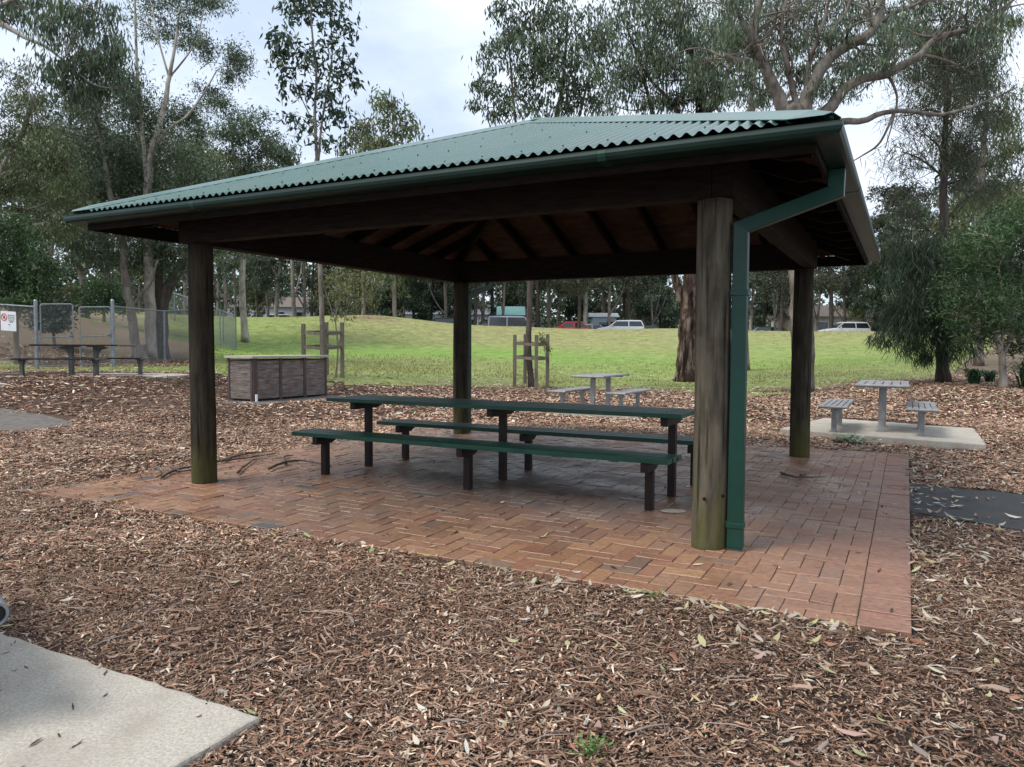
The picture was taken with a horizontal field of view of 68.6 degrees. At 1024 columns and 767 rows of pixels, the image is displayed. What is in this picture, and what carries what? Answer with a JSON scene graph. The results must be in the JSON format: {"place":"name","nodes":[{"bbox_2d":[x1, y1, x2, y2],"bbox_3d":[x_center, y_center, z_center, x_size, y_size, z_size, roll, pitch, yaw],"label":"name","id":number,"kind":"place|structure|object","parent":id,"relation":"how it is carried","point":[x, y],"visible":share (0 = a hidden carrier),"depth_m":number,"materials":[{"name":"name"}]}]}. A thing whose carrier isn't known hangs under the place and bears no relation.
{"place":"outdoors","nodes":[
{"label":"outdoors","id":0,"kind":"place"},
{"bbox_2d":[0,408,73,431],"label":"concrete path","id":1,"kind":"structure","parent":0,"point":[12,420],"depth_m":14.06,"materials":[{"name":"grey concrete"}]},
{"bbox_2d":[29,427,911,636],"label":"brick paving","id":2,"kind":"structure","parent":0,"point":[845,581],"depth_m":6.78,"materials":[{"name":"brick"}]},
{"bbox_2d":[160,451,275,477],"bbox_3d":[-3.573,0.992,9.425,0.820,0.038,2.080,0,3,0],"label":"fallen branch","id":3,"kind":"object","parent":2,"relation":"on","point":[222,460],"visible":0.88,"depth_m":9.61,"materials":[{"name":"brown wood"}]},
{"bbox_2d":[63,110,880,551],"bbox_3d":[0.315,-1.040,9.236,7.360,4.381,7.215,2,3,28],"label":"picnic shelter","id":4,"kind":"object","parent":2,"relation":"on","point":[717,202],"visible":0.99,"depth_m":6.68,"materials":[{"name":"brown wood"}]},
{"bbox_2d":[292,428,681,510],"bbox_3d":[-0.502,0.876,7.905,4.506,0.532,0.410,2,3,28],"label":"long bench","id":5,"kind":"object","parent":2,"relation":"on","point":[468,449],"visible":0.98,"depth_m":7.68,"materials":[{"name":"green paint"}]},
{"bbox_2d":[326,395,693,496],"bbox_3d":[-0.157,0.665,8.505,4.384,0.898,0.750,2,3,28],"label":"long table","id":6,"kind":"object","parent":2,"relation":"on","point":[671,418],"visible":0.97,"depth_m":8.25,"materials":[{"name":"green paint"}]},
{"bbox_2d":[376,419,693,484],"bbox_3d":[0.225,0.817,9.182,4.394,0.532,0.410,2,3,28],"label":"long bench","id":7,"kind":"object","parent":2,"relation":"on","point":[527,435],"visible":0.67,"depth_m":9.07,"materials":[{"name":"green paint"}]},
{"bbox_2d":[0,309,1016,396],"bbox_3d":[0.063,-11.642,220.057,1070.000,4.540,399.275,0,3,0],"label":"lawn","id":8,"kind":"structure","parent":0,"point":[626,345],"depth_m":46.77,"materials":[{"name":"green plant"}]},
{"bbox_2d":[0,77,176,305],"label":"gum tree","id":9,"kind":"object","parent":8,"relation":"on","point":[62,109],"visible":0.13,"depth_m":39.30,"materials":[{"name":"green plant"}]},
{"bbox_2d":[63,273,137,321],"bbox_3d":[-22.238,-4.673,41.050,4.784,3.002,3.326,3,4,41],"label":"shrub","id":10,"kind":"object","parent":8,"relation":"on","point":[105,293],"visible":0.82,"depth_m":40.49,"materials":[{"name":"green plant"}]},
{"bbox_2d":[0,293,236,368],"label":"wire fence","id":11,"kind":"object","parent":8,"relation":"on","point":[113,327],"visible":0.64,"depth_m":27.38,"materials":[{"name":"metal"}]},
{"bbox_2d":[1,311,15,330],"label":"notice sign","id":12,"kind":"object","parent":11,"relation":"attached to","point":[8,320],"visible":1,"depth_m":23.19,"materials":[{"name":"white"}]},
{"bbox_2d":[39,303,74,366],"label":"wire gate","id":13,"kind":"structure","parent":11,"relation":"attached to","point":[58,336],"depth_m":23.59,"materials":[{"name":"metal"}]},
{"bbox_2d":[78,306,111,364],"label":"wire gate","id":14,"kind":"structure","parent":11,"relation":"attached to","point":[98,335],"depth_m":24.09,"materials":[{"name":"metal"}]},
{"bbox_2d":[96,239,166,310],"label":"gum tree","id":15,"kind":"object","parent":8,"relation":"on","point":[140,278],"visible":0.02,"depth_m":83.29,"materials":[{"name":"green plant"}]},
{"bbox_2d":[115,108,251,244],"bbox_3d":[-20.280,-9.976,46.204,9.833,14.824,8.354,2,3,27],"label":"gum tree","id":16,"kind":"object","parent":8,"relation":"on","point":[223,158],"visible":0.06,"depth_m":44.53,"materials":[{"name":"green plant"}]},
{"bbox_2d":[213,250,260,316],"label":"gum tree","id":17,"kind":"object","parent":8,"relation":"on","point":[247,288],"visible":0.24,"depth_m":79.42,"materials":[{"name":"green plant"}]},
{"bbox_2d":[169,102,313,342],"bbox_3d":[-17.273,-9.943,47.789,9.728,14.915,9.997,0,3,0],"label":"gum tree","id":18,"kind":"object","parent":8,"relation":"on","point":[230,132],"visible":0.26,"depth_m":47.07,"materials":[{"name":"green plant"}]},
{"bbox_2d":[220,254,265,316],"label":"pine tree","id":19,"kind":"object","parent":8,"relation":"on","point":[231,304],"visible":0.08,"depth_m":99.23,"materials":[{"name":"green plant"}]},
{"bbox_2d":[232,254,284,316],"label":"gum tree","id":20,"kind":"object","parent":8,"relation":"on","point":[259,301],"visible":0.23,"depth_m":95.29,"materials":[{"name":"green plant"}]},
{"bbox_2d":[237,254,287,316],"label":"gum tree","id":21,"kind":"object","parent":8,"relation":"on","point":[281,293],"visible":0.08,"depth_m":89.40,"materials":[{"name":"green plant"}]},
{"bbox_2d":[246,254,307,316],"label":"gum tree","id":22,"kind":"object","parent":8,"relation":"on","point":[264,281],"visible":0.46,"depth_m":83.33,"materials":[{"name":"green plant"}]},
{"bbox_2d":[255,125,314,316],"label":"gum tree","id":23,"kind":"object","parent":8,"relation":"on","point":[293,300],"visible":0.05,"depth_m":77.33,"materials":[{"name":"green plant"}]},
{"bbox_2d":[227,297,344,316],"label":"house","id":24,"kind":"structure","parent":8,"relation":"on","point":[285,307],"depth_m":107.63,"materials":[{"name":"grey"}]},
{"bbox_2d":[294,263,333,315],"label":"gum tree","id":25,"kind":"object","parent":8,"relation":"on","point":[309,284],"visible":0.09,"depth_m":94.22,"materials":[{"name":"green plant"}]},
{"bbox_2d":[259,0,369,354],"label":"young gum tree","id":26,"kind":"object","parent":8,"relation":"on","point":[284,52],"visible":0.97,"depth_m":22.53,"materials":[{"name":"green plant"}]},
{"bbox_2d":[301,322,343,377],"bbox_3d":[-5.714,-0.962,22.882,0.973,1.852,1.289,2,3,27],"label":"tree guard","id":27,"kind":"object","parent":8,"relation":"on","point":[320,346],"visible":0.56,"depth_m":22.66,"materials":[{"name":"brown wood"}]},
{"bbox_2d":[308,264,352,315],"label":"gum tree","id":28,"kind":"object","parent":8,"relation":"on","point":[345,306],"visible":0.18,"depth_m":87.49,"materials":[{"name":"green plant"}]},
{"bbox_2d":[290,265,396,377],"bbox_3d":[-5.196,-1.946,22.977,3.016,3.809,2.282,3,4,39],"label":"sapling","id":29,"kind":"object","parent":8,"relation":"on","point":[339,284],"visible":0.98,"depth_m":22.82,"materials":[{"name":"green plant"}]},
{"bbox_2d":[330,267,383,314],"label":"gum tree","id":30,"kind":"object","parent":8,"relation":"on","point":[360,302],"visible":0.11,"depth_m":74.96,"materials":[{"name":"green plant"}]},
{"bbox_2d":[331,111,396,314],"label":"gum tree","id":31,"kind":"object","parent":8,"relation":"on","point":[364,126],"visible":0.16,"depth_m":70.80,"materials":[{"name":"green plant"}]},
{"bbox_2d":[368,276,416,316],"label":"pine tree","id":32,"kind":"object","parent":8,"relation":"on","point":[386,305],"visible":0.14,"depth_m":81.27,"materials":[{"name":"green plant"}]},
{"bbox_2d":[355,84,432,316],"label":"gum tree","id":33,"kind":"object","parent":8,"relation":"on","point":[387,105],"visible":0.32,"depth_m":68.31,"materials":[{"name":"green plant"}]},
{"bbox_2d":[396,277,434,320],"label":"pine tree","id":34,"kind":"object","parent":8,"relation":"on","point":[411,305],"visible":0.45,"depth_m":78.90,"materials":[{"name":"green plant"}]},
{"bbox_2d":[412,280,451,319],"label":"pine tree","id":35,"kind":"object","parent":8,"relation":"on","point":[430,300],"visible":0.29,"depth_m":83.48,"materials":[{"name":"green plant"}]},
{"bbox_2d":[405,304,495,324],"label":"house","id":36,"kind":"structure","parent":8,"relation":"on","point":[409,315],"depth_m":113.65,"materials":[{"name":"metal"}]},
{"bbox_2d":[435,283,478,317],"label":"pine tree","id":37,"kind":"object","parent":8,"relation":"on","point":[449,309],"visible":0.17,"depth_m":81.09,"materials":[{"name":"green plant"}]},
{"bbox_2d":[487,316,526,326],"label":"railing","id":38,"kind":"object","parent":8,"relation":"on","point":[520,321],"visible":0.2,"depth_m":74.17,"materials":[{"name":"silver metal"}]},
{"bbox_2d":[486,281,534,317],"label":"pine tree","id":39,"kind":"object","parent":8,"relation":"on","point":[510,295],"visible":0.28,"depth_m":91.38,"materials":[{"name":"green plant"}]},
{"bbox_2d":[496,306,524,316],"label":"kiosk","id":40,"kind":"object","parent":8,"relation":"on","point":[514,310],"visible":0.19,"depth_m":78.67,"materials":[{"name":"teal paint"}]},
{"bbox_2d":[1,254,1023,333],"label":"woodland","id":41,"kind":"object","parent":8,"relation":"on","point":[70,271],"visible":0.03,"depth_m":118.52,"materials":[{"name":"green plant"}]},
{"bbox_2d":[497,280,560,327],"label":"gum tree","id":42,"kind":"object","parent":8,"relation":"on","point":[549,283],"visible":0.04,"depth_m":78.53,"materials":[{"name":"green plant"}]},
{"bbox_2d":[539,281,567,325],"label":"gum tree","id":43,"kind":"object","parent":8,"relation":"on","point":[559,302],"visible":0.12,"depth_m":88.74,"materials":[{"name":"green plant"}]},
{"bbox_2d":[550,291,592,321],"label":"pine tree","id":44,"kind":"object","parent":8,"relation":"on","point":[570,310],"visible":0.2,"depth_m":93.66,"materials":[{"name":"green plant"}]},
{"bbox_2d":[552,278,618,328],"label":"gum tree","id":45,"kind":"object","parent":8,"relation":"on","point":[578,283],"visible":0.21,"depth_m":72.71,"materials":[{"name":"green plant"}]},
{"bbox_2d":[552,278,623,323],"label":"gum tree","id":46,"kind":"object","parent":8,"relation":"on","point":[617,281],"visible":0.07,"depth_m":77.66,"materials":[{"name":"green plant"}]},
{"bbox_2d":[583,289,620,320],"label":"pine tree","id":47,"kind":"object","parent":8,"relation":"on","point":[593,303],"visible":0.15,"depth_m":98.68,"materials":[{"name":"green plant"}]},
{"bbox_2d":[587,313,619,326],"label":"shed","id":48,"kind":"structure","parent":8,"relation":"on","point":[601,319],"depth_m":82.46,"materials":[{"name":"white metal"}]},
{"bbox_2d":[597,320,644,328],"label":"parked car","id":49,"kind":"object","parent":8,"relation":"on","point":[627,324],"visible":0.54,"depth_m":74.14,"materials":[{"name":"white metal"}]},
{"bbox_2d":[595,276,659,319],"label":"gum tree","id":50,"kind":"object","parent":8,"relation":"on","point":[628,288],"visible":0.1,"depth_m":78.62,"materials":[{"name":"green plant"}]},
{"bbox_2d":[615,278,664,320],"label":"pine tree","id":51,"kind":"object","parent":8,"relation":"on","point":[639,306],"visible":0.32,"depth_m":87.41,"materials":[{"name":"green plant"}]},
{"bbox_2d":[625,275,680,325],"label":"gum tree","id":52,"kind":"object","parent":8,"relation":"on","point":[659,290],"visible":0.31,"depth_m":79.11,"materials":[{"name":"green plant"}]},
{"bbox_2d":[645,275,679,327],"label":"pine tree","id":53,"kind":"object","parent":8,"relation":"on","point":[664,278],"visible":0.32,"depth_m":95.90,"materials":[{"name":"green plant"}]},
{"bbox_2d":[577,0,771,381],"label":"paperbark tree","id":54,"kind":"object","parent":8,"relation":"on","point":[661,62],"visible":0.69,"depth_m":28.03,"materials":[{"name":"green plant"}]},
{"bbox_2d":[731,272,775,329],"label":"gum tree","id":55,"kind":"object","parent":8,"relation":"on","point":[753,302],"visible":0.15,"depth_m":89.69,"materials":[{"name":"green plant"}]},
{"bbox_2d":[748,271,789,330],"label":"pine tree","id":56,"kind":"object","parent":8,"relation":"on","point":[763,310],"visible":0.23,"depth_m":95.49,"materials":[{"name":"green plant"}]},
{"bbox_2d":[749,271,789,326],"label":"gum tree","id":57,"kind":"object","parent":8,"relation":"on","point":[774,305],"visible":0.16,"depth_m":83.28,"materials":[{"name":"green plant"}]},
{"bbox_2d":[752,271,814,330],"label":"gum tree","id":58,"kind":"object","parent":8,"relation":"on","point":[782,281],"visible":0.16,"depth_m":77.44,"materials":[{"name":"green plant"}]},
{"bbox_2d":[637,0,1000,370],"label":"gum tree","id":59,"kind":"object","parent":8,"relation":"on","point":[749,108],"visible":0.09,"depth_m":34.39,"materials":[{"name":"green plant"}]},
{"bbox_2d":[768,305,872,330],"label":"house","id":60,"kind":"structure","parent":8,"relation":"on","point":[824,317],"depth_m":94.74,"materials":[{"name":"grey"}]},
{"bbox_2d":[814,256,862,327],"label":"gum tree","id":61,"kind":"object","parent":8,"relation":"on","point":[824,276],"visible":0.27,"depth_m":75.35,"materials":[{"name":"green plant"}]},
{"bbox_2d":[817,266,861,321],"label":"gum tree","id":62,"kind":"object","parent":8,"relation":"on","point":[853,273],"visible":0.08,"depth_m":79.41,"materials":[{"name":"green plant"}]},
{"bbox_2d":[662,0,1023,391],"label":"gum tree","id":63,"kind":"object","parent":8,"relation":"on","point":[755,42],"visible":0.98,"depth_m":22.01,"materials":[{"name":"green plant"}]},
{"bbox_2d":[818,322,870,330],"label":"parked car","id":64,"kind":"object","parent":8,"relation":"on","point":[852,326],"visible":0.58,"depth_m":74.25,"materials":[{"name":"white metal"}]},
{"bbox_2d":[845,264,881,326],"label":"gum tree","id":65,"kind":"object","parent":8,"relation":"on","point":[854,313],"visible":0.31,"depth_m":84.92,"materials":[{"name":"green plant"}]},
{"bbox_2d":[849,225,906,331],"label":"pine tree","id":66,"kind":"object","parent":8,"relation":"on","point":[869,304],"visible":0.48,"depth_m":73.64,"materials":[{"name":"green plant"}]},
{"bbox_2d":[837,178,933,330],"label":"gum tree","id":67,"kind":"object","parent":8,"relation":"on","point":[881,224],"visible":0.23,"depth_m":81.20,"materials":[{"name":"green plant"}]},
{"bbox_2d":[877,198,938,307],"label":"gum tree","id":68,"kind":"object","parent":8,"relation":"on","point":[921,228],"visible":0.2,"depth_m":69.10,"materials":[{"name":"green plant"}]},
{"bbox_2d":[889,217,938,330],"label":"gum tree","id":69,"kind":"object","parent":8,"relation":"on","point":[931,224],"visible":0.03,"depth_m":72.88,"materials":[{"name":"green plant"}]},
{"bbox_2d":[916,142,1002,259],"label":"gum tree","id":70,"kind":"object","parent":8,"relation":"on","point":[936,204],"visible":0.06,"depth_m":72.85,"materials":[{"name":"green plant"}]},
{"bbox_2d":[934,201,1018,333],"bbox_3d":[40.825,-10.725,65.519,7.513,13.199,8.196,1,3,23],"label":"gum tree","id":71,"kind":"object","parent":8,"relation":"on","point":[953,222],"visible":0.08,"depth_m":64.88,"materials":[{"name":"green plant"}]},
{"bbox_2d":[968,175,1023,334],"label":"pine tree","id":72,"kind":"object","parent":8,"relation":"on","point":[1002,238],"visible":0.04,"depth_m":59.25,"materials":[{"name":"green plant"}]},
{"bbox_2d":[0,308,1023,766],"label":"bark mulch ground","id":73,"kind":"structure","parent":0,"point":[316,414],"depth_m":4.00,"materials":[{"name":"brown wood"}]},
{"bbox_2d":[0,207,82,363],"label":"shrub","id":74,"kind":"object","parent":73,"relation":"on","point":[20,284],"visible":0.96,"depth_m":24.79,"materials":[{"name":"green plant"}]},
{"bbox_2d":[19,292,78,348],"bbox_3d":[-18.493,-2.426,29.712,2.883,2.391,2.034,1,3,21],"label":"shrub","id":75,"kind":"object","parent":73,"relation":"on","point":[61,315],"visible":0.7,"depth_m":29.65,"materials":[{"name":"green plant"}]},
{"bbox_2d":[0,53,107,251],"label":"gum tree","id":76,"kind":"object","parent":73,"relation":"on","point":[16,144],"visible":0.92,"depth_m":26.41,"materials":[{"name":"green plant"}]},
{"bbox_2d":[0,0,150,118],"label":"gum tree","id":77,"kind":"object","parent":73,"relation":"on","point":[114,54],"visible":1,"depth_m":18.41,"materials":[{"name":"green plant"}]},
{"bbox_2d":[1,373,188,377],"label":"concrete slab","id":78,"kind":"structure","parent":73,"relation":"on","point":[157,375],"depth_m":20.10,"materials":[{"name":"grey concrete"}]},
{"bbox_2d":[9,358,106,375],"bbox_3d":[-11.348,-0.408,18.805,2.228,0.455,0.450,0,3,2],"label":"slat bench","id":79,"kind":"object","parent":78,"relation":"on","point":[22,361],"visible":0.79,"depth_m":18.72,"materials":[{"name":"brown wood"}]},
{"bbox_2d":[28,344,136,374],"bbox_3d":[-11.117,-0.616,19.496,2.382,0.805,0.810,0,3,2],"label":"slat table","id":80,"kind":"object","parent":78,"relation":"on","point":[69,348],"visible":0.81,"depth_m":19.43,"materials":[{"name":"brown wood"}]},
{"bbox_2d":[12,88,179,357],"bbox_3d":[-16.310,-6.119,29.526,6.191,10.614,4.894,0,3,0],"label":"gum tree","id":81,"kind":"object","parent":73,"relation":"on","point":[81,247],"visible":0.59,"depth_m":29.16,"materials":[{"name":"green plant"}]},
{"bbox_2d":[15,111,183,318],"bbox_3d":[-24.057,-9.478,43.683,12.511,11.869,7.092,0,3,0],"label":"gum tree","id":82,"kind":"object","parent":73,"relation":"on","point":[81,276],"visible":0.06,"depth_m":43.10,"materials":[{"name":"green plant"}]},
{"bbox_2d":[0,633,259,766],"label":"concrete slab","id":83,"kind":"structure","parent":73,"relation":"on","point":[129,721],"depth_m":3.00,"materials":[{"name":"grey concrete"}]},
{"bbox_2d":[68,0,264,358],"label":"gum tree","id":84,"kind":"object","parent":73,"relation":"on","point":[148,158],"visible":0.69,"depth_m":29.62,"materials":[{"name":"green plant"}]},
{"bbox_2d":[97,152,253,358],"bbox_3d":[-13.067,-5.044,29.871,6.394,8.471,5.630,0,3,0],"label":"gum tree","id":85,"kind":"object","parent":73,"relation":"on","point":[163,293],"visible":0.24,"depth_m":29.81,"materials":[{"name":"green plant"}]},
{"bbox_2d":[216,395,343,405],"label":"concrete slab","id":86,"kind":"structure","parent":73,"relation":"on","point":[282,400],"depth_m":17.30,"materials":[{"name":"grey concrete"}]},
{"bbox_2d":[224,355,329,401],"bbox_3d":[-5.594,-0.155,18.124,0.939,1.047,2.560,2,3,28],"label":"barbecue cabinet","id":87,"kind":"object","parent":86,"relation":"on","point":[253,378],"visible":0.95,"depth_m":17.52,"materials":[{"name":"grey brick"}]},
{"bbox_2d":[0,336,1023,766],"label":"leaf litter","id":88,"kind":"object","parent":73,"relation":"on","point":[700,640],"visible":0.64,"depth_m":4.94,"materials":[{"name":"brown plant"}]},
{"bbox_2d":[513,334,548,389],"bbox_3d":[0.579,-0.647,23.446,0.979,1.805,1.182,2,3,25],"label":"tree guard","id":89,"kind":"object","parent":73,"relation":"on","point":[536,357],"visible":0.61,"depth_m":23.23,"materials":[{"name":"wood"}]},
{"bbox_2d":[461,0,638,387],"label":"gum tree","id":90,"kind":"object","parent":73,"relation":"on","point":[541,56],"visible":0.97,"depth_m":22.87,"materials":[{"name":"green plant"}]},
{"bbox_2d":[568,733,612,760],"bbox_3d":[0.289,1.345,2.782,0.171,0.070,0.134,0,3,0],"label":"weed","id":91,"kind":"object","parent":73,"relation":"on","point":[590,750],"visible":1,"depth_m":2.79,"materials":[{"name":"green plant"}]},
{"bbox_2d":[529,404,668,418],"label":"concrete slab","id":92,"kind":"structure","parent":73,"relation":"on","point":[606,416],"depth_m":16.47,"materials":[{"name":"grey concrete"}]},
{"bbox_2d":[547,387,589,403],"bbox_3d":[1.461,0.355,18.123,0.450,0.465,1.928,2,3,28],"label":"slat bench","id":93,"kind":"object","parent":92,"relation":"on","point":[563,392],"visible":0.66,"depth_m":17.79,"materials":[{"name":"metal"}]},
{"bbox_2d":[570,373,629,404],"bbox_3d":[2.099,0.195,17.780,0.810,0.825,1.782,2,3,28],"label":"slat table","id":94,"kind":"object","parent":92,"relation":"on","point":[594,376],"visible":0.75,"depth_m":17.33,"materials":[{"name":"metal"}]},
{"bbox_2d":[606,388,651,405],"bbox_3d":[2.735,0.395,17.455,0.450,0.465,1.928,2,3,28],"label":"slat bench","id":95,"kind":"object","parent":92,"relation":"on","point":[622,393],"visible":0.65,"depth_m":17.13,"materials":[{"name":"metal"}]},
{"bbox_2d":[780,418,985,450],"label":"concrete slab","id":96,"kind":"structure","parent":73,"relation":"on","point":[952,437],"depth_m":12.66,"materials":[{"name":"grey concrete"}]},
{"bbox_2d":[818,399,854,431],"bbox_3d":[5.766,0.563,13.323,0.450,0.465,1.928,2,3,28],"label":"slat bench","id":97,"kind":"object","parent":96,"relation":"on","point":[836,407],"visible":1,"depth_m":12.81,"materials":[{"name":"metal"}]},
{"bbox_2d":[855,380,908,431],"bbox_3d":[6.546,0.390,13.267,0.810,0.825,1.782,2,3,28],"label":"slat table","id":98,"kind":"object","parent":96,"relation":"on","point":[882,385],"visible":1,"depth_m":12.79,"materials":[{"name":"metal"}]},
{"bbox_2d":[906,401,938,435],"bbox_3d":[6.956,0.597,12.774,0.450,0.465,1.928,2,3,28],"label":"slat bench","id":99,"kind":"object","parent":96,"relation":"on","point":[921,408],"visible":1,"depth_m":12.22,"materials":[{"name":"metal"}]},
{"bbox_2d":[858,226,990,381],"bbox_3d":[13.585,-2.382,24.468,5.555,5.053,3.707,-2,4,-41],"label":"she oak tree","id":100,"kind":"object","parent":73,"relation":"on","point":[900,321],"visible":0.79,"depth_m":23.90,"materials":[{"name":"green plant"}]},
{"bbox_2d":[848,0,1023,382],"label":"she oak tree","id":101,"kind":"object","parent":73,"relation":"on","point":[946,129],"visible":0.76,"depth_m":24.33,"materials":[{"name":"green plant"}]},
{"bbox_2d":[874,5,1023,365],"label":"gum tree","id":102,"kind":"object","parent":73,"relation":"on","point":[1014,24],"visible":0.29,"depth_m":35.21,"materials":[{"name":"green plant"}]},
{"bbox_2d":[916,188,1023,387],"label":"bottlebrush tree","id":103,"kind":"object","parent":73,"relation":"on","point":[991,309],"visible":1,"depth_m":21.03,"materials":[{"name":"green plant"}]},
{"bbox_2d":[956,368,988,383],"bbox_3d":[14.509,-0.229,23.481,1.140,0.495,0.896,-2,3,-35],"label":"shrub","id":104,"kind":"object","parent":73,"relation":"on","point":[974,376],"visible":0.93,"depth_m":23.42,"materials":[{"name":"green plant"}]},
{"bbox_2d":[0,0,1023,318],"label":"sky","id":105,"kind":"structure","parent":0,"point":[414,48],"materials":[{"name":"white"}]},
{"bbox_2d":[909,482,1023,530],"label":"asphalt path","id":106,"kind":"structure","parent":0,"point":[991,510],"depth_m":7.35,"materials":[{"name":"grey asphalt"}]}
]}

